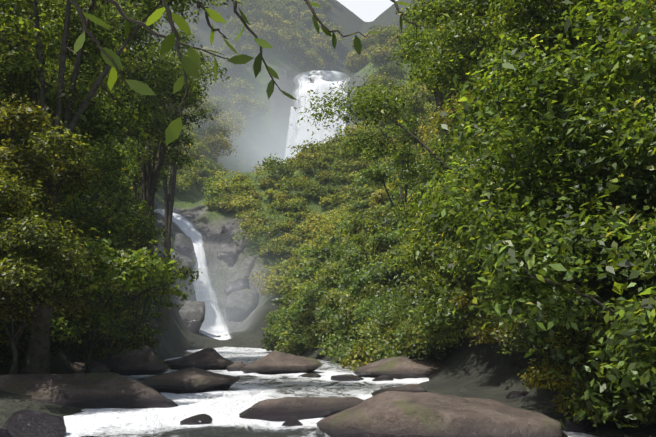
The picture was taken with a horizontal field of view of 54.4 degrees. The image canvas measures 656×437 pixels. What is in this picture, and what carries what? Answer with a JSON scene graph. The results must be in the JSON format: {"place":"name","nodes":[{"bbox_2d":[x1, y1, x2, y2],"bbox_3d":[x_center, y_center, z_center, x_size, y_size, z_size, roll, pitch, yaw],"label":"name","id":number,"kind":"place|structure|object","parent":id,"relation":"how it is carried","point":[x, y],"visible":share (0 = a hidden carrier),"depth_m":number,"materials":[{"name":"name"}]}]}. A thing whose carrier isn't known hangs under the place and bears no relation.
{"place":"outdoors","nodes":[
{"label":"outdoors","id":0,"kind":"place"},
{"bbox_2d":[0,0,655,428],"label":"tree","id":1,"kind":"object","parent":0,"point":[346,300],"depth_m":19.00,"materials":[{"name":"green plant"}]},
{"bbox_2d":[73,0,440,144],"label":"branch leaves","id":2,"kind":"object","parent":1,"relation":"attached to","point":[191,64],"visible":0.96,"depth_m":3.03,"materials":[{"name":"green plant"}]},
{"bbox_2d":[0,0,655,436],"bbox_3d":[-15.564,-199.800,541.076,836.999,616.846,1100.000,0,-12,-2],"label":"terrain","id":3,"kind":"structure","parent":0,"point":[480,370],"depth_m":116.97,"materials":[{"name":"grey stone"}]},
{"bbox_2d":[0,428,10,436],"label":"wet boulder","id":4,"kind":"object","parent":3,"relation":"on","point":[4,432],"visible":1,"depth_m":10.23,"materials":[{"name":"grey stone"}]},
{"bbox_2d":[2,410,65,436],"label":"wet boulder","id":5,"kind":"object","parent":3,"relation":"on","point":[25,423],"visible":0.96,"depth_m":10.76,"materials":[{"name":"grey stone"}]},
{"bbox_2d":[0,372,178,408],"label":"boulder","id":6,"kind":"object","parent":3,"relation":"on","point":[97,390],"visible":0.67,"depth_m":15.93,"materials":[{"name":"brown stone"}]},
{"bbox_2d":[70,361,109,372],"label":"rock","id":7,"kind":"object","parent":3,"relation":"on","point":[93,367],"visible":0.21,"depth_m":26.45,"materials":[{"name":"stone"}]},
{"bbox_2d":[106,345,168,375],"bbox_3d":[-9.459,7.301,31.799,2.667,1.921,2.597,11,-16,-42],"label":"boulder","id":8,"kind":"object","parent":3,"relation":"on","point":[145,360],"visible":0.83,"depth_m":31.23,"materials":[{"name":"stone"}]},
{"bbox_2d":[154,219,172,245],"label":"cliff rock","id":9,"kind":"object","parent":3,"relation":"on","point":[160,225],"visible":0.19,"depth_m":109.72,"materials":[{"name":"grey stone"}]},
{"bbox_2d":[157,248,194,289],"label":"cliff rock","id":10,"kind":"object","parent":3,"relation":"on","point":[187,261],"visible":0.21,"depth_m":101.89,"materials":[{"name":"grey stone"}]},
{"bbox_2d":[171,287,186,306],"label":"cliff rock","id":11,"kind":"object","parent":3,"relation":"on","point":[181,302],"visible":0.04,"depth_m":93.59,"materials":[{"name":"grey stone"}]},
{"bbox_2d":[171,232,196,261],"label":"cliff rock","id":12,"kind":"object","parent":3,"relation":"on","point":[183,244],"visible":0.35,"depth_m":110.59,"materials":[{"name":"grey stone"}]},
{"bbox_2d":[182,277,196,300],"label":"cliff rock","id":13,"kind":"object","parent":3,"relation":"on","point":[192,297],"visible":0.04,"depth_m":101.59,"materials":[{"name":"grey stone"}]},
{"bbox_2d":[142,367,239,393],"bbox_3d":[-4.870,5.591,21.208,3.635,1.191,2.755,11,-16,-43],"label":"boulder","id":14,"kind":"object","parent":3,"relation":"on","point":[190,380],"visible":0.71,"depth_m":20.48,"materials":[{"name":"brown stone"}]},
{"bbox_2d":[179,301,204,333],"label":"cliff rock","id":15,"kind":"object","parent":3,"relation":"on","point":[192,314],"visible":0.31,"depth_m":91.13,"materials":[{"name":"grey stone"}]},
{"bbox_2d":[154,209,230,339],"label":"waterfall","id":16,"kind":"structure","parent":3,"relation":"on","point":[213,323],"depth_m":107.73,"materials":[{"name":"white liquid"}]},
{"bbox_2d":[223,311,241,326],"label":"cliff rock","id":17,"kind":"object","parent":3,"relation":"on","point":[229,323],"visible":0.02,"depth_m":105.34,"materials":[{"name":"grey stone"}]},
{"bbox_2d":[221,215,246,233],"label":"cliff rock","id":18,"kind":"object","parent":3,"relation":"on","point":[227,226],"visible":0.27,"depth_m":122.11,"materials":[{"name":"grey stone"}]},
{"bbox_2d":[217,229,253,266],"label":"cliff rock","id":19,"kind":"object","parent":3,"relation":"on","point":[229,252],"visible":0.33,"depth_m":116.97,"materials":[{"name":"grey stone"}]},
{"bbox_2d":[224,255,258,295],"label":"cliff rock","id":20,"kind":"object","parent":3,"relation":"on","point":[237,282],"visible":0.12,"depth_m":111.63,"materials":[{"name":"grey stone"}]},
{"bbox_2d":[225,289,258,321],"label":"cliff rock","id":21,"kind":"object","parent":3,"relation":"on","point":[242,304],"visible":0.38,"depth_m":106.92,"materials":[{"name":"grey stone"}]},
{"bbox_2d":[284,107,296,162],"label":"waterfall","id":22,"kind":"structure","parent":3,"relation":"on","point":[290,133],"depth_m":293.56,"materials":[{"name":"white liquid"}]},
{"bbox_2d":[144,0,460,296],"bbox_3d":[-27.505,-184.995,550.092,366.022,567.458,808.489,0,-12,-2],"label":"forest canopy leaves","id":23,"kind":"object","parent":3,"relation":"on","point":[278,23],"visible":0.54,"depth_m":202.06,"materials":[{"name":"green plant"}]},
{"bbox_2d":[287,70,349,158],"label":"waterfall","id":24,"kind":"structure","parent":3,"relation":"on","point":[323,81],"depth_m":297.67,"materials":[{"name":"white liquid"}]},
{"bbox_2d":[339,93,346,136],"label":"waterfall","id":25,"kind":"structure","parent":3,"relation":"on","point":[344,124],"depth_m":293.21,"materials":[{"name":"white liquid"}]},
{"bbox_2d":[353,356,443,379],"bbox_3d":[3.964,7.096,29.365,5.599,1.538,3.765,0,-12,-2],"label":"mossy boulder","id":26,"kind":"object","parent":3,"relation":"on","point":[400,367],"visible":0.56,"depth_m":28.05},
{"bbox_2d":[371,384,427,395],"bbox_3d":[2.120,5.176,18.729,1.684,0.612,1.355,0,-12,-2],"label":"boulder","id":27,"kind":"object","parent":3,"relation":"on","point":[415,388],"visible":0.44,"depth_m":18.62,"materials":[{"name":"stone"}]},
{"bbox_2d":[316,391,567,436],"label":"boulder","id":28,"kind":"object","parent":3,"relation":"on","point":[403,414],"visible":1,"depth_m":9.93,"materials":[{"name":"brown stone"}]},
{"bbox_2d":[506,391,528,398],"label":"rock","id":29,"kind":"object","parent":3,"relation":"on","point":[515,394],"visible":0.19,"depth_m":16.14,"materials":[{"name":"brown stone"}]},
{"bbox_2d":[64,347,596,436],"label":"river water","id":30,"kind":"structure","parent":0,"point":[223,409],"depth_m":15.45,"materials":[{"name":"white liquid"}]},
{"bbox_2d":[180,414,212,424],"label":"rock","id":31,"kind":"object","parent":30,"relation":"on","point":[199,419],"visible":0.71,"depth_m":12.66,"materials":[{"name":"grey stone"}]},
{"bbox_2d":[164,348,233,369],"bbox_3d":[-7.436,8.569,37.578,4.168,1.861,3.276,0,-12,-2],"label":"rock","id":32,"kind":"object","parent":30,"relation":"in","point":[209,359],"visible":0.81,"depth_m":36.41,"materials":[{"name":"brown stone"}]},
{"bbox_2d":[227,361,245,371],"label":"rock","id":33,"kind":"object","parent":30,"relation":"in","point":[238,366],"visible":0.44,"depth_m":34.46,"materials":[{"name":"brown stone"}]},
{"bbox_2d":[240,351,321,374],"bbox_3d":[-2.348,7.651,32.809,4.170,1.683,3.343,0,-12,-2],"label":"boulder","id":34,"kind":"object","parent":30,"relation":"in","point":[274,362],"visible":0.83,"depth_m":31.71,"materials":[{"name":"brown stone"}]},
{"bbox_2d":[281,420,302,425],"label":"rock","id":35,"kind":"object","parent":30,"relation":"on","point":[293,423],"visible":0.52,"depth_m":12.31,"materials":[{"name":"stone"}]},
{"bbox_2d":[239,397,363,421],"bbox_3d":[-0.743,4.314,14.131,3.117,0.766,1.763,5,-13,-23],"label":"slab boulder","id":36,"kind":"object","parent":30,"relation":"on","point":[284,409],"visible":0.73,"depth_m":13.65,"materials":[{"name":"brown stone"}]},
{"bbox_2d":[298,373,320,377],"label":"rock","id":37,"kind":"object","parent":30,"relation":"on","point":[310,375],"visible":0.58,"depth_m":28.77,"materials":[{"name":"stone"}]},
{"bbox_2d":[330,374,363,380],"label":"boulder","id":38,"kind":"object","parent":30,"relation":"in","point":[347,377],"visible":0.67,"depth_m":26.69,"materials":[{"name":"stone"}]},
{"bbox_2d":[372,375,393,380],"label":"rock","id":39,"kind":"object","parent":30,"relation":"on","point":[384,378],"visible":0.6,"depth_m":25.93,"materials":[{"name":"stone"}]},
{"bbox_2d":[564,416,595,432],"bbox_3d":[4.575,3.839,11.580,0.538,0.537,0.439,0,-12,-2],"label":"rock","id":40,"kind":"object","parent":30,"relation":"in","point":[585,425],"visible":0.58,"depth_m":11.45,"materials":[{"name":"grey stone"}]},
{"bbox_2d":[337,0,397,21],"label":"sky","id":41,"kind":"structure","parent":0,"point":[366,10],"materials":[{"name":"white"}]}
]}

